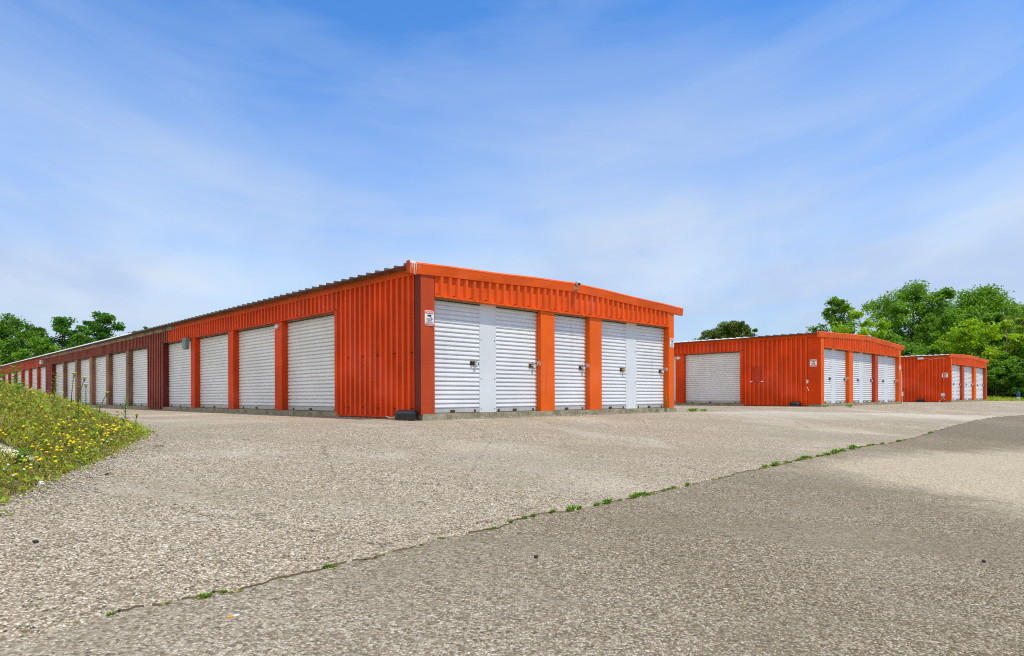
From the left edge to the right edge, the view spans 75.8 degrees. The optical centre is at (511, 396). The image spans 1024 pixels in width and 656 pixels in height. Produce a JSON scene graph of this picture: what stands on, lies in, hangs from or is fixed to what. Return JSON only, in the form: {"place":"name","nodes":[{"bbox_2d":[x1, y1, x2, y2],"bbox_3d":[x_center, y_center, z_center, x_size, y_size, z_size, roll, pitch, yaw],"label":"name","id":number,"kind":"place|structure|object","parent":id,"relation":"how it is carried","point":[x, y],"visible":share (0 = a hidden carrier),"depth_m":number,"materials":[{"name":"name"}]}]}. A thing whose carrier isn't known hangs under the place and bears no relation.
{"place":"outdoors","nodes":[
{"label":"outdoors","id":0,"kind":"place"},
{"bbox_2d":[0,412,141,495],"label":"bank","id":1,"kind":"structure","parent":0,"point":[9,446],"depth_m":5.46,"materials":[{"name":"green plant"}]},
{"bbox_2d":[0,337,11,392],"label":"tall weed","id":2,"kind":"object","parent":1,"relation":"on","point":[1,375],"visible":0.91,"depth_m":6.80,"materials":[{"name":"green plant"}]},
{"bbox_2d":[7,365,29,394],"bbox_3d":[-5.185,-0.125,6.885,0.240,0.422,0.217,0,0,0],"label":"tall weed","id":3,"kind":"object","parent":1,"relation":"on","point":[17,384],"visible":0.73,"depth_m":6.90,"materials":[{"name":"green plant"}]},
{"bbox_2d":[10,447,34,464],"bbox_3d":[-3.838,0.465,5.133,0.188,0.157,0.204,0,0,-26],"label":"tall weed","id":4,"kind":"object","parent":1,"relation":"on","point":[20,453],"visible":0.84,"depth_m":5.13,"materials":[{"name":"green plant"}]},
{"bbox_2d":[48,372,61,404],"bbox_3d":[-5.105,-0.058,7.354,0.147,0.427,0.143,0,0,15],"label":"tall weed","id":5,"kind":"object","parent":1,"relation":"on","point":[55,386],"visible":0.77,"depth_m":7.35,"materials":[{"name":"green plant"}]},
{"bbox_2d":[66,372,76,404],"bbox_3d":[-4.983,-0.032,7.451,0.092,0.483,0.087,0,0,21],"label":"tall weed","id":6,"kind":"object","parent":1,"relation":"on","point":[74,373],"visible":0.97,"depth_m":7.45,"materials":[{"name":"green plant"}]},
{"bbox_2d":[75,403,81,421],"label":"tall weed","id":7,"kind":"object","parent":1,"relation":"on","point":[78,415],"visible":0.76,"depth_m":6.86,"materials":[{"name":"green plant"}]},
{"bbox_2d":[0,378,157,516],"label":"weeds","id":8,"kind":"object","parent":1,"relation":"on","point":[25,408],"visible":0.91,"depth_m":6.09,"materials":[{"name":"green plant"}]},
{"bbox_2d":[77,376,86,406],"bbox_3d":[-4.912,0.001,7.477,0.157,0.454,0.080,0,0,0],"label":"tall weed","id":9,"kind":"object","parent":1,"relation":"on","point":[84,378],"visible":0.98,"depth_m":7.48,"materials":[{"name":"green plant"}]},
{"bbox_2d":[82,383,87,409],"bbox_3d":[-5.019,0.053,7.751,0.087,0.413,0.094,0,0,21],"label":"tall weed","id":10,"kind":"object","parent":1,"relation":"on","point":[85,384],"visible":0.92,"depth_m":7.75,"materials":[{"name":"green plant"}]},
{"bbox_2d":[98,392,108,412],"bbox_3d":[-4.793,0.122,7.709,0.147,0.354,0.096,0,0,-21],"label":"tall weed","id":11,"kind":"object","parent":1,"relation":"on","point":[107,393],"visible":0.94,"depth_m":7.70,"materials":[{"name":"green plant"}]},
{"bbox_2d":[120,397,128,421],"bbox_3d":[-4.715,0.211,8.017,0.139,0.417,0.139,0,0,-40],"label":"tall weed","id":12,"kind":"object","parent":1,"relation":"on","point":[125,407],"visible":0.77,"depth_m":8.02,"materials":[{"name":"green plant"}]},
{"bbox_2d":[0,415,1023,655],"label":"road","id":13,"kind":"structure","parent":0,"point":[875,503],"depth_m":3.58,"materials":[{"name":"grey asphalt"}]},
{"bbox_2d":[191,592,214,597],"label":"weed tuft","id":14,"kind":"object","parent":13,"relation":"on","point":[205,595],"visible":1,"depth_m":3.00,"materials":[{"name":"green plant"}]},
{"bbox_2d":[599,497,613,503],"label":"weed tuft","id":15,"kind":"object","parent":13,"relation":"on","point":[606,501],"visible":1,"depth_m":5.45,"materials":[{"name":"green plant"}]},
{"bbox_2d":[771,460,779,465],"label":"weed tuft","id":16,"kind":"object","parent":13,"relation":"on","point":[776,463],"visible":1,"depth_m":8.14,"materials":[{"name":"green plant"}]},
{"bbox_2d":[0,401,1023,655],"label":"yard","id":17,"kind":"structure","parent":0,"point":[778,431],"depth_m":5.68,"materials":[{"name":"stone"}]},
{"bbox_2d":[0,260,682,420],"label":"storage building","id":18,"kind":"structure","parent":17,"relation":"on","point":[488,344],"depth_m":14.61,"materials":[{"name":"metal"}]},
{"bbox_2d":[17,371,20,383],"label":"roller door","id":19,"kind":"structure","parent":18,"relation":"in","point":[19,376],"depth_m":44.15,"materials":[{"name":"metal"}]},
{"bbox_2d":[24,369,27,387],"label":"roller door","id":20,"kind":"structure","parent":18,"relation":"in","point":[26,371],"depth_m":42.00,"materials":[{"name":"metal"}]},
{"bbox_2d":[32,368,36,390],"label":"roller door","id":21,"kind":"structure","parent":18,"relation":"in","point":[34,372],"depth_m":39.94,"materials":[{"name":"metal"}]},
{"bbox_2d":[40,366,44,394],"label":"roller door","id":22,"kind":"structure","parent":18,"relation":"in","point":[42,368],"depth_m":38.00,"materials":[{"name":"metal"}]},
{"bbox_2d":[55,363,62,397],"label":"roller door","id":23,"kind":"structure","parent":18,"relation":"in","point":[59,371],"depth_m":34.64,"materials":[{"name":"metal"}]},
{"bbox_2d":[67,361,74,400],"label":"roller door","id":24,"kind":"structure","parent":18,"relation":"in","point":[71,365],"depth_m":32.73,"materials":[{"name":"metal"}]},
{"bbox_2d":[80,358,89,403],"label":"roller door","id":25,"kind":"structure","parent":18,"relation":"in","point":[84,362],"depth_m":30.47,"materials":[{"name":"metal"}]},
{"bbox_2d":[95,355,105,404],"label":"roller door","id":26,"kind":"structure","parent":18,"relation":"in","point":[100,360],"depth_m":28.44,"materials":[{"name":"metal"}]},
{"bbox_2d":[112,351,125,405],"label":"roller door","id":27,"kind":"structure","parent":18,"relation":"in","point":[119,359],"depth_m":26.29,"materials":[{"name":"metal"}]},
{"bbox_2d":[132,347,146,405],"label":"roller door","id":28,"kind":"structure","parent":18,"relation":"in","point":[140,355],"depth_m":24.31,"materials":[{"name":"metal"}]},
{"bbox_2d":[167,339,190,406],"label":"roller door","id":29,"kind":"structure","parent":18,"relation":"in","point":[179,358],"depth_m":21.17,"materials":[{"name":"metal"}]},
{"bbox_2d":[182,338,189,349],"bbox_3d":[-9.939,-1.604,20.029,0.140,0.350,0.320,0,0,-44],"label":"wall lamp","id":30,"kind":"object","parent":18,"relation":"attached to","point":[185,343],"visible":1,"depth_m":19.94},
{"bbox_2d":[199,332,227,407],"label":"roller door","id":31,"kind":"structure","parent":18,"relation":"in","point":[214,348],"depth_m":19.03,"materials":[{"name":"metal"}]},
{"bbox_2d":[238,324,274,409],"bbox_3d":[-6.495,-0.755,16.840,0.072,2.169,2.526,0,0,-44],"label":"roller door","id":32,"kind":"structure","parent":18,"relation":"in","point":[256,344],"depth_m":16.91,"materials":[{"name":"metal"}]},
{"bbox_2d":[286,313,334,410],"bbox_3d":[-4.466,-0.761,14.763,0.072,2.169,2.516,0,0,-44],"label":"roller door","id":33,"kind":"structure","parent":18,"relation":"in","point":[311,374],"depth_m":14.82,"materials":[{"name":"metal"}]},
{"bbox_2d":[425,310,433,325],"bbox_3d":[-1.470,-1.395,11.712,0.200,0.270,0.012,0,0,-44],"label":"warning sign","id":34,"kind":"object","parent":18,"relation":"attached to","point":[429,317],"visible":1,"depth_m":11.71,"materials":[{"name":"white metal"}]},
{"bbox_2d":[434,298,479,413],"bbox_3d":[-1.052,-0.772,12.322,1.196,2.169,0.087,0,0,-44],"label":"roller door","id":35,"kind":"structure","parent":18,"relation":"in","point":[456,322],"depth_m":12.36,"materials":[{"name":"metal"}]},
{"bbox_2d":[496,306,537,411],"bbox_3d":[0.110,-0.776,13.454,1.166,2.169,0.087,0,0,-44],"label":"roller door","id":36,"kind":"structure","parent":18,"relation":"in","point":[516,377],"depth_m":13.45,"materials":[{"name":"metal"}]},
{"bbox_2d":[555,313,586,410],"bbox_3d":[1.263,-0.779,14.574,1.182,2.169,0.087,0,0,-44],"label":"roller door","id":37,"kind":"structure","parent":18,"relation":"in","point":[570,364],"depth_m":14.63,"materials":[{"name":"metal"}]},
{"bbox_2d":[574,281,580,289],"bbox_3d":[1.430,-2.447,14.406,0.124,0.204,0.206,0,0,-8],"label":"security camera","id":38,"kind":"object","parent":18,"relation":"attached to","point":[578,283],"visible":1,"depth_m":14.40,"materials":[{"name":"white plastic"}]},
{"bbox_2d":[602,319,626,408],"bbox_3d":[2.394,-0.783,15.677,1.099,2.169,0.087,0,0,-44],"label":"roller door","id":39,"kind":"structure","parent":18,"relation":"in","point":[613,332],"depth_m":15.75,"materials":[{"name":"metal"}]},
{"bbox_2d":[636,324,664,407],"bbox_3d":[3.550,-0.787,16.803,1.226,2.169,0.087,0,0,-44],"label":"roller door","id":40,"kind":"structure","parent":18,"relation":"in","point":[649,339],"depth_m":16.81,"materials":[{"name":"metal"}]},
{"bbox_2d":[670,338,673,348],"bbox_3d":[4.192,-1.393,17.229,0.190,0.270,0.012,0,0,-44],"label":"warning sign","id":41,"kind":"object","parent":18,"relation":"attached to","point":[671,342],"visible":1,"depth_m":17.23,"materials":[{"name":"white metal"}]},
{"bbox_2d":[395,410,417,419],"bbox_3d":[-1.870,0.323,11.605,0.390,0.176,0.280,0,0,3],"label":"plastic box","id":42,"kind":"object","parent":17,"relation":"on","point":[405,414],"visible":1,"depth_m":11.49,"materials":[{"name":"black plastic"}]},
{"bbox_2d":[567,504,578,510],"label":"weed tuft","id":43,"kind":"object","parent":17,"relation":"on","point":[570,508],"visible":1,"depth_m":5.14,"materials":[{"name":"green plant"}]},
{"bbox_2d":[674,331,903,406],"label":"storage building","id":44,"kind":"structure","parent":17,"relation":"on","point":[778,370],"depth_m":26.45,"materials":[{"name":"metal"}]},
{"bbox_2d":[674,355,675,402],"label":"roller door","id":45,"kind":"structure","parent":44,"relation":"in","point":[674,355],"depth_m":28.87,"materials":[{"name":"metal"}]},
{"bbox_2d":[685,351,739,402],"bbox_3d":[8.413,-0.802,27.553,0.072,2.169,2.576,0,0,-44],"label":"roller door","id":46,"kind":"structure","parent":44,"relation":"in","point":[710,377],"depth_m":27.55,"materials":[{"name":"metal"}]},
{"bbox_2d":[810,359,816,366],"bbox_3d":[11.197,-1.245,24.442,0.012,0.270,0.250,0,0,-44],"label":"warning sign","id":47,"kind":"object","parent":44,"relation":"attached to","point":[813,362],"visible":1,"depth_m":24.44,"materials":[{"name":"white metal"}]},
{"bbox_2d":[824,348,831,403],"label":"roller door","id":48,"kind":"structure","parent":44,"relation":"in","point":[827,354],"depth_m":25.10,"materials":[{"name":"metal"}]},
{"bbox_2d":[835,349,846,402],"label":"roller door","id":49,"kind":"structure","parent":44,"relation":"in","point":[840,367],"depth_m":26.05,"materials":[{"name":"metal"}]},
{"bbox_2d":[853,351,859,402],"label":"roller door","id":50,"kind":"structure","parent":44,"relation":"in","point":[856,379],"depth_m":27.29,"materials":[{"name":"metal"}]},
{"bbox_2d":[863,353,872,402],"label":"roller door","id":51,"kind":"structure","parent":44,"relation":"in","point":[867,361],"depth_m":28.24,"materials":[{"name":"metal"}]},
{"bbox_2d":[878,355,884,401],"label":"roller door","id":52,"kind":"structure","parent":44,"relation":"in","point":[881,380],"depth_m":29.52,"materials":[{"name":"metal"}]},
{"bbox_2d":[888,356,895,401],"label":"roller door","id":53,"kind":"structure","parent":44,"relation":"in","point":[891,360],"depth_m":30.54,"materials":[{"name":"metal"}]},
{"bbox_2d":[901,371,902,403],"bbox_3d":[18.398,-0.423,31.031,0.132,1.552,0.070,0,0,-44],"label":"conduit","id":54,"kind":"object","parent":44,"relation":"attached to","point":[901,387],"visible":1,"depth_m":31.00,"materials":[{"name":"grey metal"}]},
{"bbox_2d":[789,402,800,405],"bbox_3d":[10.661,0.281,24.767,0.280,0.176,0.390,0,0,-44],"label":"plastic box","id":55,"kind":"object","parent":17,"relation":"on","point":[794,403],"visible":1,"depth_m":24.66,"materials":[{"name":"black plastic"}]},
{"bbox_2d":[901,354,988,401],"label":"storage building","id":56,"kind":"structure","parent":17,"relation":"on","point":[965,380],"depth_m":38.97,"materials":[{"name":"metal"}]},
{"bbox_2d":[952,364,954,399],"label":"roller door","id":57,"kind":"structure","parent":56,"relation":"in","point":[953,383],"depth_m":38.60,"materials":[{"name":"metal"}]},
{"bbox_2d":[956,365,960,399],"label":"roller door","id":58,"kind":"structure","parent":56,"relation":"in","point":[957,366],"depth_m":39.41,"materials":[{"name":"metal"}]},
{"bbox_2d":[964,366,966,399],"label":"roller door","id":59,"kind":"structure","parent":56,"relation":"in","point":[965,367],"depth_m":40.73,"materials":[{"name":"metal"}]},
{"bbox_2d":[968,366,972,399],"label":"roller door","id":60,"kind":"structure","parent":56,"relation":"in","point":[969,367],"depth_m":41.59,"materials":[{"name":"metal"}]},
{"bbox_2d":[976,367,978,399],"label":"roller door","id":61,"kind":"structure","parent":56,"relation":"in","point":[977,384],"depth_m":42.99,"materials":[{"name":"metal"}]},
{"bbox_2d":[979,368,983,399],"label":"roller door","id":62,"kind":"structure","parent":56,"relation":"in","point":[981,385],"depth_m":43.84,"materials":[{"name":"metal"}]},
{"bbox_2d":[0,0,1023,354],"label":"sky","id":63,"kind":"structure","parent":0,"point":[758,163],"materials":[{"name":"blue"}]},
{"bbox_2d":[987,394,1023,400],"bbox_3d":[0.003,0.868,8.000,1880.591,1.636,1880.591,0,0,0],"label":"ground","id":64,"kind":"structure","parent":0,"point":[1006,399],"depth_m":53.64,"materials":[{"name":"green plant"}]},
{"bbox_2d":[0,351,38,365],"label":"broadleaf tree","id":65,"kind":"object","parent":64,"relation":"on","point":[11,359],"visible":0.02,"depth_m":82.84,"materials":[{"name":"green plant"}]},
{"bbox_2d":[0,313,48,364],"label":"broadleaf tree","id":66,"kind":"object","parent":64,"relation":"on","point":[11,327],"visible":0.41,"depth_m":86.29,"materials":[{"name":"green plant"}]},
{"bbox_2d":[11,336,59,360],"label":"broadleaf tree","id":67,"kind":"object","parent":64,"relation":"on","point":[41,346],"visible":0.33,"depth_m":79.29,"materials":[{"name":"green plant"}]},
{"bbox_2d":[31,316,82,350],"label":"broadleaf tree","id":68,"kind":"object","parent":64,"relation":"on","point":[61,326],"visible":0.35,"depth_m":91.40,"materials":[{"name":"green plant"}]},
{"bbox_2d":[60,332,93,349],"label":"broadleaf tree","id":69,"kind":"object","parent":64,"relation":"on","point":[83,340],"visible":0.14,"depth_m":85.24,"materials":[{"name":"green plant"}]},
{"bbox_2d":[59,311,136,347],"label":"broadleaf tree","id":70,"kind":"object","parent":64,"relation":"on","point":[99,327],"visible":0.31,"depth_m":92.62,"materials":[{"name":"green plant"}]},
{"bbox_2d":[691,330,720,340],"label":"broadleaf tree","id":71,"kind":"object","parent":64,"relation":"on","point":[704,333],"visible":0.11,"depth_m":85.49,"materials":[{"name":"green plant"}]},
{"bbox_2d":[701,320,755,339],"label":"broadleaf tree","id":72,"kind":"object","parent":64,"relation":"on","point":[732,329],"visible":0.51,"depth_m":82.88,"materials":[{"name":"green plant"}]},
{"bbox_2d":[744,324,757,336],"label":"broadleaf tree","id":73,"kind":"object","parent":64,"relation":"on","point":[753,330],"visible":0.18,"depth_m":84.00,"materials":[{"name":"green plant"}]},
{"bbox_2d":[806,296,859,333],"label":"broadleaf tree","id":74,"kind":"object","parent":64,"relation":"on","point":[840,307],"visible":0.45,"depth_m":79.54,"materials":[{"name":"green plant"}]},
{"bbox_2d":[830,310,890,341],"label":"broadleaf tree","id":75,"kind":"object","parent":64,"relation":"on","point":[863,330],"visible":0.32,"depth_m":64.39,"materials":[{"name":"green plant"}]},
{"bbox_2d":[879,329,914,353],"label":"broadleaf tree","id":76,"kind":"object","parent":64,"relation":"on","point":[893,338],"visible":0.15,"depth_m":64.90,"materials":[{"name":"green plant"}]},
{"bbox_2d":[860,279,958,345],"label":"broadleaf tree","id":77,"kind":"object","parent":64,"relation":"on","point":[917,299],"visible":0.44,"depth_m":76.37,"materials":[{"name":"green plant"}]},
{"bbox_2d":[901,345,934,355],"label":"shrub","id":78,"kind":"object","parent":64,"relation":"on","point":[909,353],"visible":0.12,"depth_m":63.81,"materials":[{"name":"green plant"}]},
{"bbox_2d":[912,345,953,355],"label":"shrub","id":79,"kind":"object","parent":64,"relation":"on","point":[932,350],"visible":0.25,"depth_m":61.74,"materials":[{"name":"green plant"}]},
{"bbox_2d":[910,308,998,353],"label":"broadleaf tree","id":80,"kind":"object","parent":64,"relation":"on","point":[935,326],"visible":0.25,"depth_m":71.77,"materials":[{"name":"green plant"}]},
{"bbox_2d":[942,341,986,352],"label":"shrub","id":81,"kind":"object","parent":64,"relation":"on","point":[982,348],"visible":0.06,"depth_m":63.22,"materials":[{"name":"green plant"}]},
{"bbox_2d":[929,318,1008,394],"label":"broadleaf tree","id":82,"kind":"object","parent":64,"relation":"on","point":[968,331],"visible":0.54,"depth_m":60.83,"materials":[{"name":"green plant"}]},
{"bbox_2d":[935,283,1023,355],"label":"broadleaf tree","id":83,"kind":"object","parent":64,"relation":"on","point":[982,301],"visible":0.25,"depth_m":95.44,"materials":[{"name":"green plant"}]},
{"bbox_2d":[962,350,1003,395],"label":"shrub","id":84,"kind":"object","parent":64,"relation":"on","point":[978,355],"visible":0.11,"depth_m":59.90,"materials":[{"name":"green plant"}]},
{"bbox_2d":[978,312,1016,355],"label":"broadleaf tree","id":85,"kind":"object","parent":64,"relation":"on","point":[995,317],"visible":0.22,"depth_m":71.12,"materials":[{"name":"green plant"}]},
{"bbox_2d":[987,359,1023,396],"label":"shrub","id":86,"kind":"object","parent":64,"relation":"on","point":[994,368],"visible":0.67,"depth_m":56.21,"materials":[{"name":"green plant"}]},
{"bbox_2d":[987,355,1023,396],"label":"shrub","id":87,"kind":"object","parent":64,"relation":"on","point":[1009,361],"visible":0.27,"depth_m":57.01,"materials":[{"name":"green plant"}]},
{"bbox_2d":[990,358,1023,396],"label":"shrub","id":88,"kind":"object","parent":64,"relation":"on","point":[1019,366],"visible":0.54,"depth_m":56.36,"materials":[{"name":"green plant"}]},
{"bbox_2d":[992,316,1023,359],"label":"broadleaf tree","id":89,"kind":"object","parent":64,"relation":"on","point":[1015,339],"visible":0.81,"depth_m":59.69,"materials":[{"name":"green plant"}]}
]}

